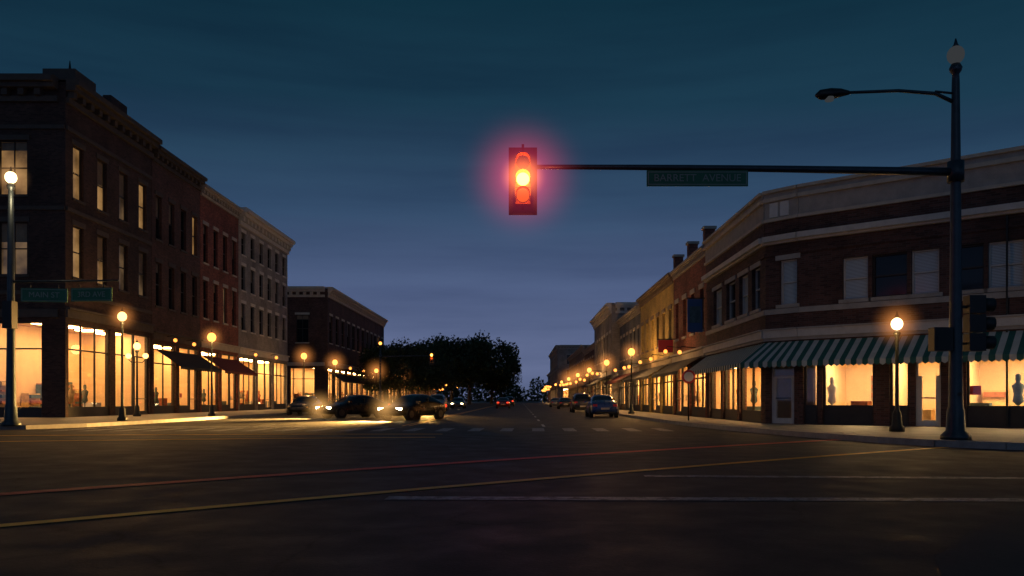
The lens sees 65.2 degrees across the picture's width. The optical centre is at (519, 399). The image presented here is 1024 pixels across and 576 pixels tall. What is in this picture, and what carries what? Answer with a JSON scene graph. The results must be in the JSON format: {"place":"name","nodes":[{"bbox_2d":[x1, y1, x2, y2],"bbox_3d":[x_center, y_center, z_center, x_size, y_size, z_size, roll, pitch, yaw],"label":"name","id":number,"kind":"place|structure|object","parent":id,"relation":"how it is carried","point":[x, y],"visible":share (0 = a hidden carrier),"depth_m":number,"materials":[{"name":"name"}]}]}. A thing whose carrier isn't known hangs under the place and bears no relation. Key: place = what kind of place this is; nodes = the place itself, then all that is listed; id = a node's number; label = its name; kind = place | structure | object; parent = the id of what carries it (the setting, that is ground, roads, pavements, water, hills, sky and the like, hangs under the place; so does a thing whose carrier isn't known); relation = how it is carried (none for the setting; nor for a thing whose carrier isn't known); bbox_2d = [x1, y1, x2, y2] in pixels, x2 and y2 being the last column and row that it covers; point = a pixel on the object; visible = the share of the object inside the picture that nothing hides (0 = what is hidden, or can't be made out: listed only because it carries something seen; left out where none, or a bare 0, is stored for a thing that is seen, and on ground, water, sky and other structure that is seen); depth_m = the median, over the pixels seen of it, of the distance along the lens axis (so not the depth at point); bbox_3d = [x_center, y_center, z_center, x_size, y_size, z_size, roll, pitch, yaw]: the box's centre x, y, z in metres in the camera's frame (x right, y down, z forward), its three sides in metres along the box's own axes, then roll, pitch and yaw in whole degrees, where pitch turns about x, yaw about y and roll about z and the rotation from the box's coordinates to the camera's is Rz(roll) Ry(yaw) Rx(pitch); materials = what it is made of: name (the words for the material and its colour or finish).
{"place":"outdoors","nodes":[
{"label":"outdoors","id":0,"kind":"place"},
{"bbox_2d":[0,409,316,429],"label":"pavement","id":1,"kind":"structure","parent":0,"point":[53,422],"depth_m":41.52,"materials":[{"name":"grey concrete"}]},
{"bbox_2d":[0,167,118,425],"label":"street lamp pole","id":2,"kind":"object","parent":1,"relation":"on","point":[10,314],"visible":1,"depth_m":29.59,"materials":[{"name":"metal"}]},
{"bbox_2d":[21,285,67,301],"bbox_3d":[-17.599,-3.940,29.596,1.600,0.620,0.048,0,0,-9],"label":"street name sign","id":3,"kind":"object","parent":2,"relation":"attached to","point":[30,294],"visible":1,"depth_m":29.58,"materials":[{"name":"metal"}]},
{"bbox_2d":[71,284,111,301],"bbox_3d":[-15.850,-3.960,29.596,1.600,0.620,0.048,0,0,6],"label":"street name sign","id":4,"kind":"object","parent":2,"relation":"attached to","point":[79,294],"visible":1,"depth_m":29.58,"materials":[{"name":"metal"}]},
{"bbox_2d":[0,82,151,416],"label":"walls","id":5,"kind":"structure","parent":1,"relation":"on","point":[49,183],"depth_m":44.30,"materials":[{"name":"brick"}]},
{"bbox_2d":[0,324,143,410],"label":"shop interior","id":6,"kind":"object","parent":5,"relation":"attached to","point":[28,378],"visible":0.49,"depth_m":52.51,"materials":[{"name":"yellow"}]},
{"bbox_2d":[0,61,151,313],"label":"roof ornaments","id":7,"kind":"object","parent":5,"relation":"on","point":[69,72],"visible":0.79,"depth_m":45.27,"materials":[{"name":"stone"}]},
{"bbox_2d":[0,73,162,416],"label":"building trim","id":8,"kind":"structure","parent":5,"relation":"attached to","point":[13,154],"depth_m":45.63,"materials":[{"name":"brown"}]},
{"bbox_2d":[117,308,126,420],"bbox_3d":[-18.400,-1.900,37.000,1.800,5.720,1.800,0,0,0],"label":"street lamp","id":9,"kind":"object","parent":1,"relation":"on","point":[122,316],"visible":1,"depth_m":36.95,"materials":[{"name":"metal"}]},
{"bbox_2d":[126,340,147,415],"bbox_3d":[-22.500,-1.310,47.000,1.320,4.540,0.429,0,0,0],"label":"street lamp","id":10,"kind":"object","parent":1,"relation":"on","point":[137,346],"visible":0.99,"depth_m":46.94,"materials":[{"name":"metal"}]},
{"bbox_2d":[152,152,199,413],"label":"walls","id":11,"kind":"structure","parent":1,"relation":"on","point":[170,185],"depth_m":58.12,"materials":[{"name":"brown brick"}]},
{"bbox_2d":[154,345,193,409],"bbox_3d":[-27.477,-1.540,58.575,4.245,5.080,7.650,0,0,0],"label":"shop interior","id":12,"kind":"object","parent":11,"relation":"attached to","point":[167,384],"visible":0.22,"depth_m":62.30,"materials":[{"name":"yellow"}]},
{"bbox_2d":[152,145,207,413],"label":"building trim","id":13,"kind":"structure","parent":11,"relation":"attached to","point":[166,159],"depth_m":58.01,"materials":[{"name":"black"}]},
{"bbox_2d":[167,335,195,345],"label":"wall lamps","id":14,"kind":"object","parent":13,"relation":"attached to","point":[175,340],"depth_m":56.39,"materials":[{"name":"metal"}]},
{"bbox_2d":[155,349,221,372],"bbox_3d":[-24.080,-2.790,58.425,1.800,1.420,7.550,0,0,0],"label":"awning","id":15,"kind":"object","parent":11,"relation":"attached to","point":[186,361],"visible":0.96,"depth_m":57.98,"materials":[{"name":"black fabric"}]},
{"bbox_2d":[207,329,215,415],"bbox_3d":[-18.500,-1.880,48.000,1.920,5.680,1.920,0,0,0],"label":"street lamp","id":16,"kind":"object","parent":1,"relation":"on","point":[211,337],"visible":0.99,"depth_m":47.94,"materials":[{"name":"metal"}]},
{"bbox_2d":[200,191,237,411],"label":"walls","id":17,"kind":"structure","parent":1,"relation":"on","point":[216,216],"depth_m":66.56,"materials":[{"name":"red brick"}]},
{"bbox_2d":[202,352,232,407],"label":"shop interior","id":18,"kind":"object","parent":17,"relation":"attached to","point":[205,388],"visible":0.27,"depth_m":70.80,"materials":[{"name":"orange"}]},
{"bbox_2d":[200,183,243,411],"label":"building trim","id":19,"kind":"structure","parent":17,"relation":"attached to","point":[211,194],"depth_m":66.41,"materials":[{"name":"black"}]},
{"bbox_2d":[204,356,257,375],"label":"awning","id":20,"kind":"object","parent":17,"relation":"attached to","point":[229,366],"visible":0.99,"depth_m":66.53,"materials":[{"name":"red fabric"}]},
{"bbox_2d":[238,219,286,410],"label":"walls","id":21,"kind":"structure","parent":1,"relation":"on","point":[247,339],"depth_m":77.80,"materials":[{"name":"grey brick"}]},
{"bbox_2d":[240,358,282,406],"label":"shop interior","id":22,"kind":"object","parent":21,"relation":"attached to","point":[260,383],"visible":0.34,"depth_m":85.80,"materials":[{"name":"orange"}]},
{"bbox_2d":[239,207,294,410],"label":"building trim","id":23,"kind":"structure","parent":21,"relation":"attached to","point":[256,224],"depth_m":77.51,"materials":[{"name":"beige stone"}]},
{"bbox_2d":[301,352,306,395],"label":"street lamp","id":24,"kind":"object","parent":1,"relation":"on","point":[303,356],"visible":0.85,"depth_m":68.45,"materials":[{"name":"metal"}]},
{"bbox_2d":[332,359,337,401],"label":"street lamp","id":25,"kind":"object","parent":1,"relation":"on","point":[334,362],"visible":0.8,"depth_m":79.97,"materials":[{"name":"metal"}]},
{"bbox_2d":[447,400,547,401],"bbox_3d":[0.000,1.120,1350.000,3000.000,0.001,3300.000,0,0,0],"label":"ground","id":26,"kind":"structure","parent":0,"point":[515,401],"depth_m":597.54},
{"bbox_2d":[437,376,547,401],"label":"distant trees","id":27,"kind":"object","parent":26,"relation":"on","point":[516,392],"visible":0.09,"depth_m":423.16,"materials":[{"name":"green plant"}]},
{"bbox_2d":[0,402,1023,575],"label":"road","id":28,"kind":"structure","parent":0,"point":[379,534],"depth_m":8.72,"materials":[{"name":"grey asphalt"}]},
{"bbox_2d":[286,396,322,414],"bbox_3d":[-16.100,0.407,60.002,2.140,1.487,4.575,0,0,0],"label":"parked car","id":29,"kind":"object","parent":28,"relation":"on","point":[301,404],"visible":0.9,"depth_m":58.63,"materials":[{"name":"black paint"}]},
{"bbox_2d":[316,395,388,417],"bbox_3d":[-10.888,0.440,49.526,5.940,2.600,2.600,0,0,-44],"label":"car","id":30,"kind":"object","parent":28,"relation":"on","point":[362,406],"visible":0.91,"depth_m":49.29,"materials":[{"name":"black paint"}]},
{"bbox_2d":[355,344,414,401],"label":"tree","id":31,"kind":"object","parent":28,"relation":"on","point":[391,369],"visible":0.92,"depth_m":116.45,"materials":[{"name":"green plant"}]},
{"bbox_2d":[371,337,434,397],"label":"tree","id":32,"kind":"object","parent":28,"relation":"on","point":[416,362],"visible":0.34,"depth_m":135.12,"materials":[{"name":"green plant"}]},
{"bbox_2d":[378,394,446,419],"bbox_3d":[-6.326,0.440,44.403,2.600,2.600,5.940,0,0,29],"label":"car","id":33,"kind":"object","parent":28,"relation":"on","point":[412,406],"visible":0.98,"depth_m":44.19,"materials":[{"name":"black paint"}]},
{"bbox_2d":[403,346,449,393],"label":"tree","id":34,"kind":"object","parent":28,"relation":"on","point":[434,382],"visible":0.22,"depth_m":156.34,"materials":[{"name":"green plant"}]},
{"bbox_2d":[409,339,458,394],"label":"tree","id":35,"kind":"object","parent":28,"relation":"on","point":[427,392],"visible":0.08,"depth_m":198.50,"materials":[{"name":"green plant"}]},
{"bbox_2d":[411,340,457,394],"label":"tree","id":36,"kind":"object","parent":28,"relation":"on","point":[447,363],"visible":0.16,"depth_m":176.71,"materials":[{"name":"green plant"}]},
{"bbox_2d":[431,394,447,410],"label":"car","id":37,"kind":"object","parent":28,"relation":"on","point":[441,398],"visible":0.27,"depth_m":79.50,"materials":[{"name":"grey paint"}]},
{"bbox_2d":[428,333,484,401],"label":"tree","id":38,"kind":"object","parent":28,"relation":"on","point":[441,341],"visible":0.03,"depth_m":222.65,"materials":[{"name":"green plant"}]},
{"bbox_2d":[449,397,465,408],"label":"car","id":39,"kind":"object","parent":28,"relation":"on","point":[458,402],"visible":1,"depth_m":103.41,"materials":[{"name":"black paint"}]},
{"bbox_2d":[437,330,506,403],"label":"tree","id":40,"kind":"object","parent":28,"relation":"on","point":[468,374],"visible":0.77,"depth_m":201.34,"materials":[{"name":"green plant"}]},
{"bbox_2d":[0,434,948,526],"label":"turn guide markings","id":41,"kind":"object","parent":28,"relation":"on","point":[146,512],"visible":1,"depth_m":11.19,"materials":[{"name":"yellow paint"}]},
{"bbox_2d":[473,337,521,403],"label":"tree","id":42,"kind":"object","parent":28,"relation":"on","point":[509,356],"visible":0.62,"depth_m":223.13,"materials":[{"name":"green plant"}]},
{"bbox_2d":[484,362,521,396],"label":"tree","id":43,"kind":"object","parent":28,"relation":"on","point":[517,381],"visible":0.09,"depth_m":238.98,"materials":[{"name":"green plant"}]},
{"bbox_2d":[495,397,510,408],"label":"car","id":44,"kind":"object","parent":28,"relation":"on","point":[503,402],"visible":0.99,"depth_m":102.97,"materials":[{"name":"black paint"}]},
{"bbox_2d":[506,396,514,405],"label":"car","id":45,"kind":"object","parent":28,"relation":"on","point":[512,399],"visible":0.59,"depth_m":137.88,"materials":[{"name":"grey paint"}]},
{"bbox_2d":[54,406,1023,500],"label":"road markings","id":46,"kind":"object","parent":28,"relation":"on","point":[673,498],"visible":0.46,"depth_m":9.03,"materials":[{"name":"paint"}]},
{"bbox_2d":[549,398,559,406],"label":"parked car","id":47,"kind":"object","parent":28,"relation":"on","point":[553,402],"visible":0.59,"depth_m":123.03,"materials":[{"name":"grey paint"}]},
{"bbox_2d":[556,397,571,408],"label":"parked car","id":48,"kind":"object","parent":28,"relation":"on","point":[564,401],"visible":0.77,"depth_m":97.92,"materials":[{"name":"black paint"}]},
{"bbox_2d":[569,393,590,412],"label":"parked car","id":49,"kind":"object","parent":28,"relation":"on","point":[577,401],"visible":0.66,"depth_m":69.89,"materials":[{"name":"grey paint"}]},
{"bbox_2d":[584,395,618,417],"bbox_3d":[5.300,0.407,51.998,2.140,1.487,4.575,0,0,0],"label":"parked car","id":50,"kind":"object","parent":28,"relation":"on","point":[602,404],"visible":0.98,"depth_m":50.06,"materials":[{"name":"blue paint"}]},
{"bbox_2d":[934,514,1023,575],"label":"road patch","id":51,"kind":"object","parent":28,"relation":"on","point":[993,546],"visible":1,"depth_m":5.78,"materials":[{"name":"grey asphalt"}]},
{"bbox_2d":[0,0,1023,399],"label":"sky","id":52,"kind":"structure","parent":0,"point":[376,136],"materials":[{"name":"blue"}]},
{"bbox_2d":[536,402,1023,449],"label":"pavement","id":53,"kind":"structure","parent":0,"point":[1000,438],"depth_m":24.38,"materials":[{"name":"grey concrete"}]},
{"bbox_2d":[548,376,549,402],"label":"walls","id":54,"kind":"structure","parent":53,"relation":"on","point":[548,390],"depth_m":273.89,"materials":[{"name":"brown brick"}]},
{"bbox_2d":[550,346,578,398],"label":"walls","id":55,"kind":"structure","parent":53,"relation":"on","point":[560,362],"depth_m":172.00,"materials":[{"name":"grey brick"}]},
{"bbox_2d":[548,345,581,397],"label":"building trim","id":56,"kind":"structure","parent":55,"relation":"attached to","point":[553,351],"depth_m":172.21,"materials":[{"name":"beige"}]},
{"bbox_2d":[564,389,567,396],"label":"shop interior","id":57,"kind":"object","parent":55,"relation":"attached to","point":[565,392],"visible":0.02,"depth_m":214.80,"materials":[{"name":"orange"}]},
{"bbox_2d":[569,346,586,398],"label":"walls","id":58,"kind":"structure","parent":53,"relation":"on","point":[579,368],"depth_m":143.01,"materials":[{"name":"beige brick"}]},
{"bbox_2d":[567,345,589,395],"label":"building trim","id":59,"kind":"structure","parent":58,"relation":"attached to","point":[576,352],"depth_m":140.43,"materials":[{"name":"beige"}]},
{"bbox_2d":[559,381,573,385],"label":"wall lamps","id":60,"kind":"object","parent":59,"relation":"attached to","point":[566,384],"depth_m":140.29,"materials":[{"name":"metal"}]},
{"bbox_2d":[587,367,590,394],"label":"street lamp","id":61,"kind":"object","parent":53,"relation":"on","point":[589,369],"visible":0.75,"depth_m":89.94,"materials":[{"name":"metal"}]},
{"bbox_2d":[585,350,593,395],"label":"walls","id":62,"kind":"structure","parent":53,"relation":"on","point":[589,363],"depth_m":116.26,"materials":[{"name":"brown brick"}]},
{"bbox_2d":[582,343,593,396],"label":"building trim","id":63,"kind":"structure","parent":62,"relation":"attached to","point":[589,349],"depth_m":116.21,"materials":[{"name":"beige"}]},
{"bbox_2d":[604,358,608,394],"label":"street lamp","id":64,"kind":"object","parent":53,"relation":"on","point":[606,362],"visible":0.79,"depth_m":71.95,"materials":[{"name":"metal"}]},
{"bbox_2d":[594,304,630,408],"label":"walls","id":65,"kind":"structure","parent":53,"relation":"on","point":[607,346],"depth_m":83.13,"materials":[{"name":"grey brick"}]},
{"bbox_2d":[582,375,608,387],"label":"awning","id":66,"kind":"object","parent":65,"relation":"attached to","point":[593,382],"visible":0.93,"depth_m":89.55,"materials":[{"name":"fabric"}]},
{"bbox_2d":[590,302,636,395],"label":"building trim","id":67,"kind":"structure","parent":65,"relation":"attached to","point":[601,316],"depth_m":85.42,"materials":[{"name":"beige"}]},
{"bbox_2d":[586,370,607,376],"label":"wall lamps","id":68,"kind":"object","parent":67,"relation":"attached to","point":[592,373],"depth_m":89.43,"materials":[{"name":"metal"}]},
{"bbox_2d":[620,308,640,410],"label":"walls","id":69,"kind":"structure","parent":53,"relation":"on","point":[633,338],"depth_m":73.33,"materials":[{"name":"brick"}]},
{"bbox_2d":[604,371,636,384],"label":"awning","id":70,"kind":"object","parent":69,"relation":"attached to","point":[617,379],"visible":0.89,"depth_m":73.23,"materials":[{"name":"red fabric"}]},
{"bbox_2d":[616,304,639,410],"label":"building trim","id":71,"kind":"structure","parent":69,"relation":"attached to","point":[630,314],"depth_m":73.15,"materials":[{"name":"beige"}]},
{"bbox_2d":[624,380,638,404],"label":"shop interior","id":72,"kind":"object","parent":69,"relation":"attached to","point":[638,393],"visible":0.02,"depth_m":80.80,"materials":[{"name":"yellow"}]},
{"bbox_2d":[628,345,634,413],"bbox_3d":[7.800,-1.760,56.000,2.240,5.440,2.240,0,0,0],"label":"street lamp","id":73,"kind":"object","parent":53,"relation":"on","point":[631,351],"visible":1,"depth_m":55.92,"materials":[{"name":"metal"}]},
{"bbox_2d":[641,281,673,414],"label":"walls","id":74,"kind":"structure","parent":53,"relation":"on","point":[660,326],"depth_m":59.11,"materials":[{"name":"yellow brick"}]},
{"bbox_2d":[622,363,669,382],"bbox_3d":[9.280,-1.940,59.825,1.600,1.120,13.750,0,0,0],"label":"awning","id":75,"kind":"object","parent":74,"relation":"attached to","point":[642,374],"visible":0.87,"depth_m":58.51,"materials":[{"name":"fabric"}]},
{"bbox_2d":[636,272,672,413],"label":"building trim","id":76,"kind":"structure","parent":74,"relation":"attached to","point":[664,282],"depth_m":59.23,"materials":[{"name":"beige stone"}]},
{"bbox_2d":[627,354,663,367],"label":"wall lamps","id":77,"kind":"object","parent":76,"relation":"attached to","point":[640,361],"depth_m":60.51,"materials":[{"name":"metal"}]},
{"bbox_2d":[647,374,672,409],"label":"shop interior","id":78,"kind":"object","parent":74,"relation":"attached to","point":[669,392],"visible":0.02,"depth_m":66.80,"materials":[{"name":"yellow"}]},
{"bbox_2d":[682,370,695,419],"bbox_3d":[7.900,-0.225,37.489,0.640,2.370,0.091,0,0,0],"label":"traffic sign","id":79,"kind":"object","parent":53,"relation":"on","point":[688,376],"visible":1,"depth_m":37.45,"materials":[{"name":"metal"}]},
{"bbox_2d":[674,257,706,417],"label":"walls","id":80,"kind":"structure","parent":53,"relation":"on","point":[688,280],"depth_m":47.67,"materials":[{"name":"red brick"}]},
{"bbox_2d":[657,339,674,351],"bbox_3d":[9.505,-3.540,52.000,1.150,0.880,0.120,0,0,0],"label":"shop sign","id":81,"kind":"object","parent":80,"relation":"attached to","point":[663,344],"visible":0.93,"depth_m":51.94,"materials":[{"name":"metal"}]},
{"bbox_2d":[651,355,702,378],"bbox_3d":[9.330,-1.940,47.950,1.500,1.120,8.700,0,0,0],"label":"awning","id":82,"kind":"object","parent":80,"relation":"attached to","point":[673,368],"visible":0.92,"depth_m":47.31,"materials":[{"name":"green fabric"}]},
{"bbox_2d":[669,245,705,416],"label":"building trim","id":83,"kind":"structure","parent":80,"relation":"attached to","point":[692,259],"depth_m":47.44,"materials":[{"name":"beige"}]},
{"bbox_2d":[663,346,695,353],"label":"wall lamps","id":84,"kind":"object","parent":83,"relation":"attached to","point":[679,351],"depth_m":45.60,"materials":[{"name":"metal"}]},
{"bbox_2d":[680,367,704,410],"bbox_3d":[17.277,-0.640,48.078,13.645,3.280,8.845,0,0,0],"label":"shop interior","id":85,"kind":"object","parent":80,"relation":"attached to","point":[700,392],"visible":0.06,"depth_m":52.40,"materials":[{"name":"yellow"}]},
{"bbox_2d":[672,226,716,268],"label":"parapet piers","id":86,"kind":"structure","parent":80,"relation":"on","point":[692,246],"depth_m":47.65,"materials":[{"name":"red brick"}]},
{"bbox_2d":[687,298,704,331],"bbox_3d":[9.580,-4.640,43.597,1.000,1.880,0.126,0,0,0],"label":"shop sign","id":87,"kind":"object","parent":80,"relation":"attached to","point":[694,314],"visible":1,"depth_m":43.54,"materials":[{"name":"fabric"}]},
{"bbox_2d":[509,38,996,439],"bbox_3d":[4.849,-3.925,19.250,13.357,9.770,3.800,0,0,0],"label":"traffic signal","id":88,"kind":"object","parent":53,"relation":"on","point":[951,338],"visible":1,"depth_m":19.41,"materials":[{"name":"metal"}]},
{"bbox_2d":[647,170,747,185],"bbox_3d":[4.290,-5.362,19.356,2.450,0.380,0.048,0,0,0],"label":"street name sign","id":89,"kind":"object","parent":88,"relation":"attached to","point":[697,177],"visible":1,"depth_m":19.34,"materials":[{"name":"green metal"}]},
{"bbox_2d":[707,213,1023,427],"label":"walls","id":90,"kind":"structure","parent":53,"relation":"on","point":[820,277],"depth_m":30.91,"materials":[{"name":"brown brick"}]},
{"bbox_2d":[689,330,1023,374],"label":"striped awning","id":91,"kind":"object","parent":90,"relation":"attached to","point":[913,349],"visible":0.89,"depth_m":29.88,"materials":[{"name":"green fabric"}]},
{"bbox_2d":[701,145,1023,427],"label":"building trim","id":92,"kind":"structure","parent":90,"relation":"attached to","point":[992,184],"depth_m":30.03,"materials":[{"name":"stone"}]},
{"bbox_2d":[716,359,1023,419],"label":"shop interior","id":93,"kind":"object","parent":90,"relation":"attached to","point":[850,384],"visible":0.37,"depth_m":32.64,"materials":[{"name":"yellow"}]},
{"bbox_2d":[889,312,904,431],"bbox_3d":[11.450,-1.125,24.300,1.800,4.170,1.800,0,0,0],"label":"street lamp","id":94,"kind":"object","parent":53,"relation":"on","point":[896,324],"visible":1,"depth_m":24.25,"materials":[{"name":"metal"}]},
{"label":"pavement","id":95,"kind":"structure","parent":0,"visible":0},
{"bbox_2d":[287,288,383,405],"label":"walls","id":96,"kind":"structure","parent":95,"relation":"on","point":[318,347],"depth_m":104.00,"materials":[{"name":"brown brick"}]},
{"bbox_2d":[291,368,372,402],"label":"shop interior","id":97,"kind":"object","parent":96,"relation":"attached to","point":[296,382],"visible":0.09,"depth_m":110.55,"materials":[{"name":"yellow"}]},
{"bbox_2d":[287,286,387,403],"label":"building trim","id":98,"kind":"structure","parent":96,"relation":"attached to","point":[338,296],"depth_m":106.55,"materials":[{"name":"black"}]},
{"bbox_2d":[330,373,375,385],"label":"awning","id":99,"kind":"object","parent":96,"relation":"attached to","point":[348,379],"visible":0.44,"depth_m":112.86,"materials":[{"name":"black fabric"}]},
{"bbox_2d":[374,368,377,398],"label":"street lamp","id":100,"kind":"object","parent":95,"relation":"on","point":[376,370],"visible":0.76,"depth_m":102.95,"materials":[{"name":"metal"}]},
{"bbox_2d":[387,388,411,403],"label":"walls","id":101,"kind":"structure","parent":95,"relation":"on","point":[402,394],"depth_m":159.95,"materials":[{"name":"brick"}]},
{"bbox_2d":[386,390,404,402],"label":"shop interior","id":102,"kind":"object","parent":101,"relation":"attached to","point":[392,395],"visible":0.17,"depth_m":184.80,"materials":[{"name":"yellow"}]},
{"bbox_2d":[389,389,408,403],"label":"building trim","id":103,"kind":"structure","parent":101,"relation":"attached to","point":[397,395],"depth_m":157.49,"materials":[{"name":"beige"}]},
{"bbox_2d":[379,340,434,400],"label":"traffic signal","id":104,"kind":"object","parent":95,"relation":"on","point":[431,355],"visible":0.77,"depth_m":102.41,"materials":[{"name":"metal"}]}
]}

